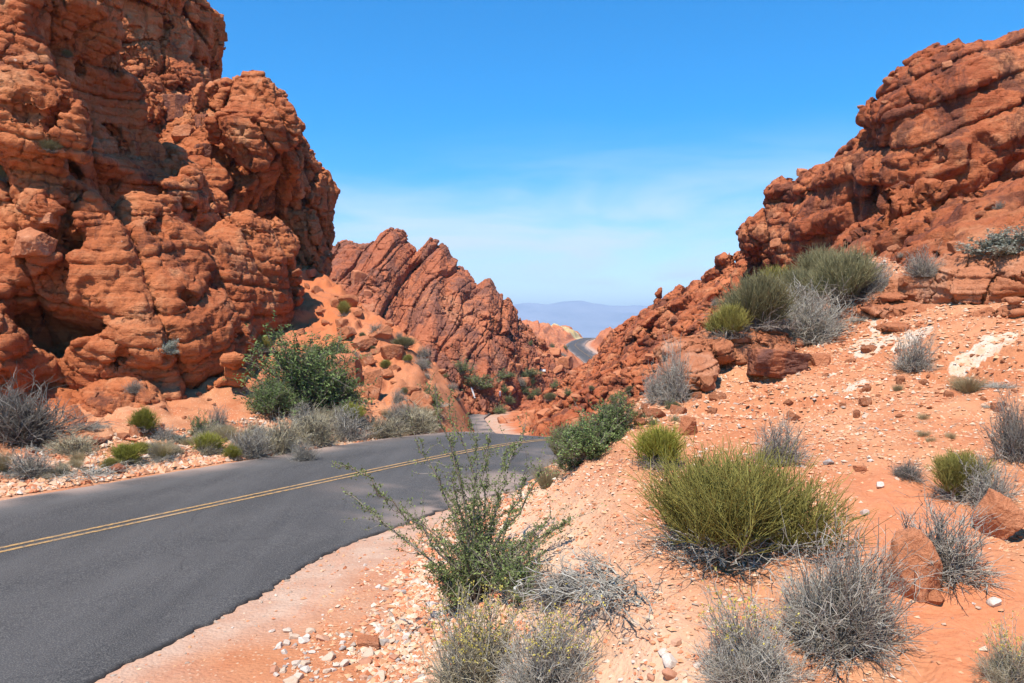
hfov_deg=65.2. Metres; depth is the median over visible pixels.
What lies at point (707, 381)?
boulder
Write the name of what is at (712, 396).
boulder
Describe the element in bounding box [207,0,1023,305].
sky
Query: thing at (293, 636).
stone
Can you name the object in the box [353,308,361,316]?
boulder
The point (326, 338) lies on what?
leafy shrub
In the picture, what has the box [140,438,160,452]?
straw shrub
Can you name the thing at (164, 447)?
grass tuft
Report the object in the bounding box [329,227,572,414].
rock ridge
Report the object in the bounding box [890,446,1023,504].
green stem shrub
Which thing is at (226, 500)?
road marking
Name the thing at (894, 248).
boulder
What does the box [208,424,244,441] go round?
grass tuft
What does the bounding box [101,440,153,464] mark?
yellow green shrub
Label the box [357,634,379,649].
boulder
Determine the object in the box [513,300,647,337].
mountain
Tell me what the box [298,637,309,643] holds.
stone
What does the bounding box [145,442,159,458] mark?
dry shrub
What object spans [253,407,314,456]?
straw shrub
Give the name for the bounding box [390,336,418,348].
green stem shrub
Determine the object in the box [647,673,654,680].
stone
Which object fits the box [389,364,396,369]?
boulder
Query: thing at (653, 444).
yellow green shrub
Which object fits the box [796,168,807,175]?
boulder
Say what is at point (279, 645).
stone
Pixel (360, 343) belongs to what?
boulder
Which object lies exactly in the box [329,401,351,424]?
straw shrub
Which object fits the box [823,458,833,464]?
stone
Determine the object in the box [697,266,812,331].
green stem shrub
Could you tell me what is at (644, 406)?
boulder
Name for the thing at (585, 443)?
leafy shrub
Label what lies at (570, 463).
leafy shrub
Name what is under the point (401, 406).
boulder
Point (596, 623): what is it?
stone
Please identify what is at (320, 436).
straw shrub
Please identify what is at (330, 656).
stone
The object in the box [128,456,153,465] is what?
straw shrub
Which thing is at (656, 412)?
boulder
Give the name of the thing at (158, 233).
cliff
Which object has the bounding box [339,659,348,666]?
stone
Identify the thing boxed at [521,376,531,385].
boulder
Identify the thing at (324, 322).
boulder
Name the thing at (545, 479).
grass tuft
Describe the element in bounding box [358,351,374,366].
boulder
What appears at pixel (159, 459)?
dead shrub
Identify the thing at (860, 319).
dead shrub
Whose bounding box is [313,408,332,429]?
straw shrub
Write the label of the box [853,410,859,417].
boulder
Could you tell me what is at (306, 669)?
stone
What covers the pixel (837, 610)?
dry shrub
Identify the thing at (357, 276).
boulder
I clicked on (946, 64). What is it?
boulder
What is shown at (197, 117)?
boulder
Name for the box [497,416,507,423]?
boulder
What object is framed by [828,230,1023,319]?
rock outcrop
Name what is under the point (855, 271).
green stem shrub
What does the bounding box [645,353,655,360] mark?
boulder
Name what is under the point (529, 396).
leafy shrub
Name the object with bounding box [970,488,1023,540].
boulder
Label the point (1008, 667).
dry shrub
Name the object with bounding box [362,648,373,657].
stone
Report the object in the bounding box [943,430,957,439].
grass tuft
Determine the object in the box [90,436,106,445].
boulder
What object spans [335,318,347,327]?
boulder
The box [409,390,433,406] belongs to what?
boulder
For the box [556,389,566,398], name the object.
boulder
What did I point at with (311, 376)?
leafy shrub
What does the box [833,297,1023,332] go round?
rock outcrop
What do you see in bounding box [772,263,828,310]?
green stem shrub
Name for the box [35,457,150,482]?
shrub
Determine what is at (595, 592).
dead shrub
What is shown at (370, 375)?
boulder
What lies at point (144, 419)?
yellow green shrub
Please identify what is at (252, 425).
straw shrub
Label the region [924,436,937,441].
grass tuft
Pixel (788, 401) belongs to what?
boulder
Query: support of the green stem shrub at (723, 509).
on the ground
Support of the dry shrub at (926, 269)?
on the rock outcrop at (968, 278)
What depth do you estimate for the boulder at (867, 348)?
11.28 m
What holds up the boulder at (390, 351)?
on the ground
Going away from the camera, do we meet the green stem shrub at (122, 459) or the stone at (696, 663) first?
the stone at (696, 663)
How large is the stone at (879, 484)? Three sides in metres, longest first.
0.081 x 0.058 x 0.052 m
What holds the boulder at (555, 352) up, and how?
on the rocky hill
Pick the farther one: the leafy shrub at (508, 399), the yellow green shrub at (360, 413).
the leafy shrub at (508, 399)
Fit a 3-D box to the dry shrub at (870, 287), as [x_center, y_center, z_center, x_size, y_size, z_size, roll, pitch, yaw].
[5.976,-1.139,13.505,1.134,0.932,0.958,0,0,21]
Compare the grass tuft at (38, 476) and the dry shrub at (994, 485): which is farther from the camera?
the grass tuft at (38, 476)
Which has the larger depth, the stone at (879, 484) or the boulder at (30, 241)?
the boulder at (30, 241)
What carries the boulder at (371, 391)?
on the ground
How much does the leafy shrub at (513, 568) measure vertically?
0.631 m
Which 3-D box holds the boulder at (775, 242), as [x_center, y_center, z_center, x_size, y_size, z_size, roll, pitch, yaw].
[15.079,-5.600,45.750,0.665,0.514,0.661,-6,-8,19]
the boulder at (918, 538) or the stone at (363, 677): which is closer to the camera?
the boulder at (918, 538)
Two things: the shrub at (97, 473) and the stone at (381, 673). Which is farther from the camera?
the shrub at (97, 473)
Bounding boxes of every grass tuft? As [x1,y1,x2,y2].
[0,445,16,471]
[34,472,54,479]
[61,450,87,460]
[69,458,86,467]
[147,435,176,458]
[178,437,194,444]
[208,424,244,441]
[224,426,257,447]
[379,409,390,417]
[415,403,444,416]
[417,403,434,414]
[525,459,566,488]
[890,383,903,390]
[915,429,931,436]
[917,412,929,419]
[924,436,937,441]
[937,370,993,392]
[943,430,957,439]
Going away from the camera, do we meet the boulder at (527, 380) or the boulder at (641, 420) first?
the boulder at (641, 420)
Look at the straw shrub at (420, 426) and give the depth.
23.23 m
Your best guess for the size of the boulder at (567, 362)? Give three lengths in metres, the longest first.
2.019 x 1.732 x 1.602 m
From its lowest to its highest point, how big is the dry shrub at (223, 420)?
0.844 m
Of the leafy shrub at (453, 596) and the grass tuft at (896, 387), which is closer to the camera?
the leafy shrub at (453, 596)
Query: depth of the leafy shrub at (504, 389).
84.32 m
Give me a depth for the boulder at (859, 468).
6.70 m
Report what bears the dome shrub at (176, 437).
on the ground
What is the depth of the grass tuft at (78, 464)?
15.65 m
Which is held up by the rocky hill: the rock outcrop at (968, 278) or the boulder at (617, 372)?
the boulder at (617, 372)
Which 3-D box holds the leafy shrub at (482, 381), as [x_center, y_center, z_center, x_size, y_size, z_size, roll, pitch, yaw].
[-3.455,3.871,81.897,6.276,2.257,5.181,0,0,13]
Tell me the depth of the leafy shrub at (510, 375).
85.49 m
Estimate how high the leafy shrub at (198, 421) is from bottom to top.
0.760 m
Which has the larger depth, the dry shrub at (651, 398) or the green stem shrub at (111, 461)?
the green stem shrub at (111, 461)
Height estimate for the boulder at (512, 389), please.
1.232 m
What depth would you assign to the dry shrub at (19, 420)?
17.12 m
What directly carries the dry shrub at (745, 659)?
on the ground
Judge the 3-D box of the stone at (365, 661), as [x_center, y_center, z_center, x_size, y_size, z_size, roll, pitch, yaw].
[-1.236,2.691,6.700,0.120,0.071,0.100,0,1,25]
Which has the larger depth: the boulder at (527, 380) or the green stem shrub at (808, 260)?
the boulder at (527, 380)
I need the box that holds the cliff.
[0,0,340,416]
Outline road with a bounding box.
[0,338,595,682]
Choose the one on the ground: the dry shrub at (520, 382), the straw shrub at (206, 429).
the dry shrub at (520, 382)
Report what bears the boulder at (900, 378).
on the ground
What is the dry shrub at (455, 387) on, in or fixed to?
on the ground
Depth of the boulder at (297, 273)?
30.29 m
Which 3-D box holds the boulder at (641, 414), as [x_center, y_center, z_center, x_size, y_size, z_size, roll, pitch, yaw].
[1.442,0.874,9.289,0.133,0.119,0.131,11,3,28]
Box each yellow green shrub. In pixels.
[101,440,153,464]
[122,405,173,436]
[187,430,230,455]
[221,443,242,461]
[336,401,367,424]
[617,418,691,472]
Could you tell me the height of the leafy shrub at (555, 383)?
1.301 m
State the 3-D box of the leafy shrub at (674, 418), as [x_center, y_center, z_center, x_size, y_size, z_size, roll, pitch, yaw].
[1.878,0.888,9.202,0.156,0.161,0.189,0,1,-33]
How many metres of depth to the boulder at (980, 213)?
17.68 m
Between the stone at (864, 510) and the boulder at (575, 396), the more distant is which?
the boulder at (575, 396)
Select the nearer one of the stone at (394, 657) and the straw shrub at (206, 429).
the stone at (394, 657)
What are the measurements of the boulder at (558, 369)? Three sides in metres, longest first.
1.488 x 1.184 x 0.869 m
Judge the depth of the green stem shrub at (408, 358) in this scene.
26.92 m
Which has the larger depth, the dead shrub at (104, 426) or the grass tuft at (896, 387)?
the dead shrub at (104, 426)
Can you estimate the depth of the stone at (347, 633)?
7.29 m
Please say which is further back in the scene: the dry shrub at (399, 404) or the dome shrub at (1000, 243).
the dry shrub at (399, 404)
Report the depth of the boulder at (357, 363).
24.89 m
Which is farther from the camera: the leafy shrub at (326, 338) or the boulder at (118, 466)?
the leafy shrub at (326, 338)
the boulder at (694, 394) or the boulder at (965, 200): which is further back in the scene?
the boulder at (965, 200)
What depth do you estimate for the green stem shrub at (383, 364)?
26.69 m
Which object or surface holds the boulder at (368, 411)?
on the ground
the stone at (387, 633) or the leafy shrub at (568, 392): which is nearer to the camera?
the stone at (387, 633)
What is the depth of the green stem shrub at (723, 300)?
13.88 m
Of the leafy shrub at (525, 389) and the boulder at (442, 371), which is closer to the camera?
the boulder at (442, 371)
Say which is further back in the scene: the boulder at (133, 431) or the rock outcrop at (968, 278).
the boulder at (133, 431)
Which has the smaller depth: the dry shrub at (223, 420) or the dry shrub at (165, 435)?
the dry shrub at (165, 435)
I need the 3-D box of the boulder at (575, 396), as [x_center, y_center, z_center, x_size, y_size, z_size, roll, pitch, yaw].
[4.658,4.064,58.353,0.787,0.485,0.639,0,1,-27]
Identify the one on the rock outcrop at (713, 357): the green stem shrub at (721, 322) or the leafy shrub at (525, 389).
the green stem shrub at (721, 322)
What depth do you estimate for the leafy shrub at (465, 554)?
6.75 m
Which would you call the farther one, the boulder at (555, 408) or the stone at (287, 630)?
the boulder at (555, 408)
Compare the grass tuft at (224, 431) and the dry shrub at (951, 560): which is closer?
the dry shrub at (951, 560)
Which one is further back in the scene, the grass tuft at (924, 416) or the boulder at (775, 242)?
the boulder at (775, 242)
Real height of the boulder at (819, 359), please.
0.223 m
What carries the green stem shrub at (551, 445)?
on the ground
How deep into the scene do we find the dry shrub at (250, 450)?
18.10 m
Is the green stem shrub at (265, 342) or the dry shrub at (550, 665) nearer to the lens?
the dry shrub at (550, 665)
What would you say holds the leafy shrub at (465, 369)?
on the ground
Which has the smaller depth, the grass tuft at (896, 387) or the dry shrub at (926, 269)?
the grass tuft at (896, 387)
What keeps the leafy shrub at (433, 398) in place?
on the ground
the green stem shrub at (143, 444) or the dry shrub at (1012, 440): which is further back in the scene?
the green stem shrub at (143, 444)
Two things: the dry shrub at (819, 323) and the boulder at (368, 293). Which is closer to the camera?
the dry shrub at (819, 323)
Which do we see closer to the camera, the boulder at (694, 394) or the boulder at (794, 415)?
the boulder at (794, 415)
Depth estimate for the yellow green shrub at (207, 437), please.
17.97 m
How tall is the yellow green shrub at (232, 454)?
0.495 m
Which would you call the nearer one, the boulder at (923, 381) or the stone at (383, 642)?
the stone at (383, 642)
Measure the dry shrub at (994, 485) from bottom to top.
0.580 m
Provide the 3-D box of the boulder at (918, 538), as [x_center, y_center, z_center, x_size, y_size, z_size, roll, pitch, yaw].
[2.310,1.298,4.636,0.328,0.460,0.259,0,0,0]
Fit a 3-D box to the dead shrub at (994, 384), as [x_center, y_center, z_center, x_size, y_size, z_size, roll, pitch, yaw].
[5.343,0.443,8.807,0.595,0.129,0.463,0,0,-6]
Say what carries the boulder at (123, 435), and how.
on the ground
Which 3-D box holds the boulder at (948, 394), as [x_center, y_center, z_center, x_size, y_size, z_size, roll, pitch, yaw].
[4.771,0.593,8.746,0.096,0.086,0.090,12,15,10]
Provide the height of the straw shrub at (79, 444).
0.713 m
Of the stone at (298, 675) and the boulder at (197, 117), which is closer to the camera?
the stone at (298, 675)
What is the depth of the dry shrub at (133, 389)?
21.35 m
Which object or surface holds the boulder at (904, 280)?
on the rock outcrop at (968, 278)
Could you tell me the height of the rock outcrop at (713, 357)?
1.182 m
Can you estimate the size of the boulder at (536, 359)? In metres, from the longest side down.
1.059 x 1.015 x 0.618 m
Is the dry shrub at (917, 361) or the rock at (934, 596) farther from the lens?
the dry shrub at (917, 361)
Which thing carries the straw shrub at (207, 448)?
on the ground
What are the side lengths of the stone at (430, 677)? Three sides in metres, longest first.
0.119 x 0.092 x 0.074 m
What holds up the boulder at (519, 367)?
on the rock ridge
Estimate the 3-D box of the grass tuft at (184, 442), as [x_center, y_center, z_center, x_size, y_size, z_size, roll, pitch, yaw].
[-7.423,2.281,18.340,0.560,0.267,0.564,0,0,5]
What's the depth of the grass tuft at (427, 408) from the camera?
24.37 m
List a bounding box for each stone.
[269,665,279,673]
[275,642,282,648]
[279,667,286,672]
[282,627,291,632]
[282,675,298,682]
[283,639,289,645]
[289,633,299,639]
[291,660,300,666]
[294,672,303,679]
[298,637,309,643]
[300,660,310,665]
[300,665,311,672]
[305,627,315,633]
[315,635,329,640]
[321,651,335,660]
[323,668,331,673]
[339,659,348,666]
[344,631,352,636]
[358,658,371,665]
[359,674,367,679]
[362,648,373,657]
[373,670,384,681]
[379,639,390,645]
[380,629,390,636]
[389,654,399,660]
[402,632,410,639]
[419,627,425,634]
[426,672,434,682]
[591,619,598,627]
[598,610,611,619]
[622,637,629,644]
[630,619,638,626]
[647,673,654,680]
[658,648,666,655]
[661,653,677,668]
[662,667,676,679]
[671,638,681,646]
[693,662,700,668]
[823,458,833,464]
[860,509,869,514]
[876,482,883,487]
[986,597,1001,606]
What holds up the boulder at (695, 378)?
on the rock outcrop at (713, 357)
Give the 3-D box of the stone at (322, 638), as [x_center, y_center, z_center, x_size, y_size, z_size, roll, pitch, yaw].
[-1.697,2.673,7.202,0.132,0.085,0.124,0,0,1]
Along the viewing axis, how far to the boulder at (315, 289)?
34.05 m
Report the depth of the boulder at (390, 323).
31.14 m
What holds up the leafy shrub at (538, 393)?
on the ground
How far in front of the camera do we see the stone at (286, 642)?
7.11 m
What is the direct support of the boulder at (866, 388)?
on the ground
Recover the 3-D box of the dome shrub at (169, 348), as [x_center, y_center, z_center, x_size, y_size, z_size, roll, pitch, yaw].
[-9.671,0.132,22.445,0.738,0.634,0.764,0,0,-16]
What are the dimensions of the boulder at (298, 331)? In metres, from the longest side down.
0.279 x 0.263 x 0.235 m
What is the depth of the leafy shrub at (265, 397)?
21.24 m
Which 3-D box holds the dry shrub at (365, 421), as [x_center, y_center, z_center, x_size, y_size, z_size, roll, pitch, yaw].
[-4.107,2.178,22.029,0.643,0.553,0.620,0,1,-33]
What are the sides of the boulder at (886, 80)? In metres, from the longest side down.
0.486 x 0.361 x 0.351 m
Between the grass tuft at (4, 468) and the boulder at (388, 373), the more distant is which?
the boulder at (388, 373)
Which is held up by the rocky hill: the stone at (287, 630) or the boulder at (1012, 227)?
the boulder at (1012, 227)
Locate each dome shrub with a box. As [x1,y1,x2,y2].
[157,336,181,356]
[169,432,189,442]
[954,217,1023,256]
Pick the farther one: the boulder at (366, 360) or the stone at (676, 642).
the boulder at (366, 360)
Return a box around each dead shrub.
[0,472,22,478]
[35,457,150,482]
[67,420,117,431]
[144,456,166,463]
[151,450,185,462]
[507,544,730,632]
[845,316,877,320]
[973,375,1022,387]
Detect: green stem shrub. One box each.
[0,165,8,182]
[38,137,65,153]
[59,49,73,58]
[98,457,120,467]
[118,453,133,465]
[137,440,148,453]
[155,449,173,459]
[254,336,274,352]
[336,299,351,316]
[375,359,391,369]
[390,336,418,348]
[401,387,408,394]
[402,354,413,362]
[534,421,578,463]
[540,392,555,400]
[603,433,895,583]
[623,386,632,394]
[695,301,760,339]
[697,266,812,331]
[703,285,736,323]
[752,263,797,279]
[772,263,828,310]
[786,243,851,275]
[795,241,896,304]
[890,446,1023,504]
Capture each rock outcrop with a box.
[653,318,803,391]
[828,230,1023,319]
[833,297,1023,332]
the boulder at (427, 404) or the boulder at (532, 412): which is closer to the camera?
the boulder at (427, 404)
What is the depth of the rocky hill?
35.34 m
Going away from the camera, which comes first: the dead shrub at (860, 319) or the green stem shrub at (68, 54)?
the dead shrub at (860, 319)
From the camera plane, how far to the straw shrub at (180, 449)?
17.48 m
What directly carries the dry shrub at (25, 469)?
on the ground
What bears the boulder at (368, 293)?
on the ground
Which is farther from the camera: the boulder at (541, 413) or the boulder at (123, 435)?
the boulder at (541, 413)
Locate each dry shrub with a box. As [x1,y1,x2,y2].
[0,361,117,450]
[0,441,75,478]
[121,378,144,393]
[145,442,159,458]
[149,421,174,440]
[206,401,233,427]
[222,416,278,459]
[286,436,323,460]
[288,400,311,422]
[325,402,382,442]
[359,413,371,427]
[366,321,381,334]
[379,398,408,424]
[388,387,412,402]
[391,397,413,413]
[409,571,554,682]
[413,354,432,368]
[415,345,432,356]
[446,380,458,392]
[481,578,614,682]
[497,554,583,614]
[517,376,525,385]
[641,359,666,405]
[645,334,698,406]
[675,566,830,682]
[710,299,717,305]
[721,496,957,682]
[743,409,823,466]
[771,276,885,346]
[846,250,895,293]
[866,488,1016,598]
[872,258,894,289]
[880,326,943,373]
[887,456,932,483]
[899,243,952,279]
[952,445,1023,507]
[960,593,1023,682]
[976,374,1023,468]
[992,200,1005,209]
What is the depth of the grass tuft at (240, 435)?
18.79 m
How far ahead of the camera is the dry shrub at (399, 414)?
23.02 m
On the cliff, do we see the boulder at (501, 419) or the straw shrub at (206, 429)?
the straw shrub at (206, 429)
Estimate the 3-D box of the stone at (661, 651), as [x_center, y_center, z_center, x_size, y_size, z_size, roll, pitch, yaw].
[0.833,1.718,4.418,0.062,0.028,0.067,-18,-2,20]
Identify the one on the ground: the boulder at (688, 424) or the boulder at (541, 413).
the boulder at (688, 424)
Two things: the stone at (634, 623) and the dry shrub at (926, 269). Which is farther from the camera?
the dry shrub at (926, 269)
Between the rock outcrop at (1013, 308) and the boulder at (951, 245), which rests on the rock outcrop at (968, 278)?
the boulder at (951, 245)
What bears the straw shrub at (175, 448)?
on the ground
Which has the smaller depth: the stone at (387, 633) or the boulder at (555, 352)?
the stone at (387, 633)
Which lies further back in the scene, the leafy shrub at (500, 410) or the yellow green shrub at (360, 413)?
the leafy shrub at (500, 410)
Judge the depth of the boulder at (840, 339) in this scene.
12.14 m
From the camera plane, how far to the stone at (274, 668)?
6.54 m
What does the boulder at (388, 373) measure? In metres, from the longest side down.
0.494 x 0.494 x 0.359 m
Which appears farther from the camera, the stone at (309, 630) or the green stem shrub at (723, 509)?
the stone at (309, 630)
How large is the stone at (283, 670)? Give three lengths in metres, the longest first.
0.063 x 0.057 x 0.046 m
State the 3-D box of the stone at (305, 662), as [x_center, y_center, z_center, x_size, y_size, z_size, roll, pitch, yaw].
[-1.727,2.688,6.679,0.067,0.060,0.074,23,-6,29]
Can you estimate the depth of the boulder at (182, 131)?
34.96 m
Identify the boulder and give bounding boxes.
[10,227,57,257]
[35,212,59,225]
[63,404,87,424]
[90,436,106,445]
[110,463,125,473]
[117,432,131,439]
[129,424,143,436]
[162,94,190,121]
[171,124,194,141]
[194,114,207,127]
[194,143,218,157]
[291,268,301,277]
[296,328,304,334]
[306,269,316,277]
[311,286,323,293]
[321,319,329,325]
[327,353,362,386]
[330,297,339,307]
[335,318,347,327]
[336,326,356,339]
[337,294,358,307]
[350,270,367,284]
[351,336,372,350]
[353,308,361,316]
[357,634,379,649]
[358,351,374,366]
[362,408,372,423]
[363,384,380,399]
[364,290,371,297]
[364,368,382,387]
[368,324,392,338]
[369,338,376,344]
[371,348,379,354]
[380,344,403,361]
[381,369,393,377]
[385,321,393,326]
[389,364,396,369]
[391,400,407,410]
[404,386,421,394]
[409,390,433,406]
[420,403,433,418]
[438,369,445,373]
[449,389,460,397]
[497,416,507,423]
[506,386,515,395]
[516,363,521,370]
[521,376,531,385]
[522,409,535,419]
[534,357,539,362]
[537,408,549,418]
[548,348,560,357]
[552,405,563,410]
[553,365,564,373]
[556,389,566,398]
[558,356,572,368]
[568,370,578,375]
[571,394,580,399]
[571,417,580,426]
[613,369,621,375]
[631,411,642,419]
[634,418,648,424]
[640,402,649,408]
[642,408,665,417]
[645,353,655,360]
[670,404,686,413]
[678,415,697,435]
[684,380,699,389]
[691,376,699,381]
[692,392,701,397]
[700,376,713,388]
[707,407,716,413]
[708,391,726,400]
[746,348,810,378]
[770,238,780,248]
[772,212,782,218]
[783,398,793,404]
[786,411,800,421]
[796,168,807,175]
[809,353,830,366]
[836,337,847,342]
[844,358,855,362]
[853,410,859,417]
[853,465,866,471]
[858,397,871,405]
[860,344,876,352]
[862,385,871,391]
[880,527,942,602]
[882,77,893,84]
[887,244,899,251]
[895,376,905,381]
[898,276,913,285]
[919,379,928,384]
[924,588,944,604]
[941,60,952,69]
[943,391,953,397]
[947,240,966,253]
[962,198,971,203]
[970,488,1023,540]
[975,210,985,217]
[984,202,994,209]
[990,402,1004,411]
[1005,225,1016,231]
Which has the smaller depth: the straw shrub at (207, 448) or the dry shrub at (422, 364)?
the straw shrub at (207, 448)
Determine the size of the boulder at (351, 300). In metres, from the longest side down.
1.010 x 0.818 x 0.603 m
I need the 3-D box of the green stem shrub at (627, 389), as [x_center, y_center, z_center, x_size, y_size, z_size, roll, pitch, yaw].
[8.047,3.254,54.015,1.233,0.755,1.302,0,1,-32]
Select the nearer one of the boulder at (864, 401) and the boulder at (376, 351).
the boulder at (864, 401)
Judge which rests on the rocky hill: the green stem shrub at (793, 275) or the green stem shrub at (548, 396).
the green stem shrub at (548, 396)
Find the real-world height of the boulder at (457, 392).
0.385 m
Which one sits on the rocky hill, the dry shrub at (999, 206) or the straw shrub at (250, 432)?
the dry shrub at (999, 206)
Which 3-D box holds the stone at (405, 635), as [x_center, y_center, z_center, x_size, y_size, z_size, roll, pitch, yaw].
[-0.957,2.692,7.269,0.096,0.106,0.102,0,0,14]
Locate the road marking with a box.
[0,340,590,551]
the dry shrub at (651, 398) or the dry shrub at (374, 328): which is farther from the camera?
the dry shrub at (374, 328)
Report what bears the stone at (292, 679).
on the ground
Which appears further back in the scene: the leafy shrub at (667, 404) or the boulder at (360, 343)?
the boulder at (360, 343)
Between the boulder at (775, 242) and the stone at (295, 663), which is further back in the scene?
the boulder at (775, 242)
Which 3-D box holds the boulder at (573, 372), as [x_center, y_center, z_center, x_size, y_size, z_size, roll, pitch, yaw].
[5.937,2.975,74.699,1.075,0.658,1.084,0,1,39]
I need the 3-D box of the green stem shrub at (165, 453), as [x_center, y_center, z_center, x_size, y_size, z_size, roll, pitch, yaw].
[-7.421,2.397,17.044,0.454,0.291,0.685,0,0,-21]
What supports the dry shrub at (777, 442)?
on the ground
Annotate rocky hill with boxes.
[521,28,1023,436]
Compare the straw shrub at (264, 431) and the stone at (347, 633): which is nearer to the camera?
the stone at (347, 633)
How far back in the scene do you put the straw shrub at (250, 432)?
19.04 m
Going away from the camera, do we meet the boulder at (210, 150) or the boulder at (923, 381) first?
the boulder at (923, 381)
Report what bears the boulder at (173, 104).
on the cliff
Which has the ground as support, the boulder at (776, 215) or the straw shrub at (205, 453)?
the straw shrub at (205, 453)
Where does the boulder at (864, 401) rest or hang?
on the ground
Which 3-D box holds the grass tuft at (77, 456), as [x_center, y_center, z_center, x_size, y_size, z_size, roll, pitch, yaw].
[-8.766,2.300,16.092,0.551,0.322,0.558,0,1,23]
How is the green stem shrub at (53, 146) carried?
on the cliff
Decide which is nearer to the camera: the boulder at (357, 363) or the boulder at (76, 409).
the boulder at (76, 409)
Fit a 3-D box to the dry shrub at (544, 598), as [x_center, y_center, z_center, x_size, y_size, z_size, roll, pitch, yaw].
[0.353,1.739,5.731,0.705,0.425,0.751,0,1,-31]
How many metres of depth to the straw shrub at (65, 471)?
15.20 m
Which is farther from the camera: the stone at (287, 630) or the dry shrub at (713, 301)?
the dry shrub at (713, 301)
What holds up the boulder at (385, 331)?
on the ground
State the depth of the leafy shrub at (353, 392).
23.55 m
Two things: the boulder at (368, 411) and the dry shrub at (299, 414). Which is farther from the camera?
the boulder at (368, 411)
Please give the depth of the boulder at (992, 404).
8.16 m
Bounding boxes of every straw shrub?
[25,430,108,455]
[46,457,74,476]
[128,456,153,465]
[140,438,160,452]
[162,441,191,454]
[173,444,187,454]
[190,419,223,439]
[191,437,219,452]
[192,433,221,455]
[237,422,262,441]
[240,417,264,432]
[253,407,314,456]
[256,423,271,439]
[284,397,343,446]
[313,403,332,415]
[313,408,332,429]
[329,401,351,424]
[362,411,421,439]
[393,397,446,434]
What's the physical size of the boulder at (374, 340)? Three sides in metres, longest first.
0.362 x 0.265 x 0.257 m
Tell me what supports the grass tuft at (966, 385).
on the ground
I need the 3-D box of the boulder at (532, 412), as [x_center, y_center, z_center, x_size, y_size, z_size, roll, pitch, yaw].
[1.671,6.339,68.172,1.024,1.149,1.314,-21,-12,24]
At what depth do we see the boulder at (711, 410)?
9.79 m
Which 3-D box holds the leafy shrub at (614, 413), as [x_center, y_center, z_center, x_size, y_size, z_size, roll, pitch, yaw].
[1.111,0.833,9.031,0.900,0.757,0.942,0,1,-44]
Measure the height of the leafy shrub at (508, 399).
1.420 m
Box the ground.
[0,258,1023,682]
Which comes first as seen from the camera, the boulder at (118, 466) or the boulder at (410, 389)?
the boulder at (118, 466)
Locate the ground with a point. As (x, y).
(252, 660)
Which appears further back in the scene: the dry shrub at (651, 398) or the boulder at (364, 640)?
the dry shrub at (651, 398)
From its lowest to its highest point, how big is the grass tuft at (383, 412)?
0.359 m
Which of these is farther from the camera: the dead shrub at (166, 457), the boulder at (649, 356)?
the boulder at (649, 356)
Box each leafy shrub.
[187,408,219,435]
[222,310,381,415]
[240,371,307,416]
[272,328,385,363]
[315,369,366,403]
[331,383,606,604]
[412,503,507,621]
[417,372,444,414]
[451,356,476,373]
[460,370,507,389]
[461,526,549,611]
[493,400,508,413]
[496,368,517,378]
[501,381,508,393]
[502,392,514,404]
[521,368,544,375]
[521,384,530,393]
[523,376,536,383]
[526,393,533,398]
[530,385,541,395]
[538,408,630,470]
[550,377,562,388]
[551,438,583,472]
[562,385,571,395]
[569,385,654,441]
[647,417,659,425]
[663,398,678,408]
[668,414,679,423]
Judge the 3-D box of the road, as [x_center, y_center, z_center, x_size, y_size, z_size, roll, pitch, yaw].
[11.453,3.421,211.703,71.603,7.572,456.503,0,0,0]
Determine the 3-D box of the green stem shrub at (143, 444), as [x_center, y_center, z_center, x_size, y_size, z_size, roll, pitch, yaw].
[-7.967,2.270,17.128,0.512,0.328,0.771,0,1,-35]
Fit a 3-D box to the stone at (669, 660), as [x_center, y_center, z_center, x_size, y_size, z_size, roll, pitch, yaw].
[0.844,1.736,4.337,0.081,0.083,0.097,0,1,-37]
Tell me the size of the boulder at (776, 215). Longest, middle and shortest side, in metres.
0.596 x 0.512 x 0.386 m
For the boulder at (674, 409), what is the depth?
9.86 m
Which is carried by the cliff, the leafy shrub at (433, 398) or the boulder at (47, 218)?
the boulder at (47, 218)
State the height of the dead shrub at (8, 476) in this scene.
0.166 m
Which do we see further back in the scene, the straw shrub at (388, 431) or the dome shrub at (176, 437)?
the straw shrub at (388, 431)
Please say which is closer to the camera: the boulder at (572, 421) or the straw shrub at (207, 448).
the straw shrub at (207, 448)
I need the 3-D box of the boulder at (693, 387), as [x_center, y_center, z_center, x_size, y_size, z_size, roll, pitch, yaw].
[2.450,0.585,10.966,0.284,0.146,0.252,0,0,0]
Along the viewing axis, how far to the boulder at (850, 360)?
11.10 m
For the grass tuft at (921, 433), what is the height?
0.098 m
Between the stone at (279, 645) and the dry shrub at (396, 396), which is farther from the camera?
the dry shrub at (396, 396)
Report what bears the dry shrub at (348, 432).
on the ground
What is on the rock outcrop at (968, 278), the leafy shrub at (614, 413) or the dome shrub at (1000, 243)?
the dome shrub at (1000, 243)
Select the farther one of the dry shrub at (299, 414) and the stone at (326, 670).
the dry shrub at (299, 414)
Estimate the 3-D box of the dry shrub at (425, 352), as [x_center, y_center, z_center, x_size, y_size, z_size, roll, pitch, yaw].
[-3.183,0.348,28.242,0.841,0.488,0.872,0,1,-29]
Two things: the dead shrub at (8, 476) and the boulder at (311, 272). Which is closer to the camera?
the dead shrub at (8, 476)
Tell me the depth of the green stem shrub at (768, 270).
16.91 m

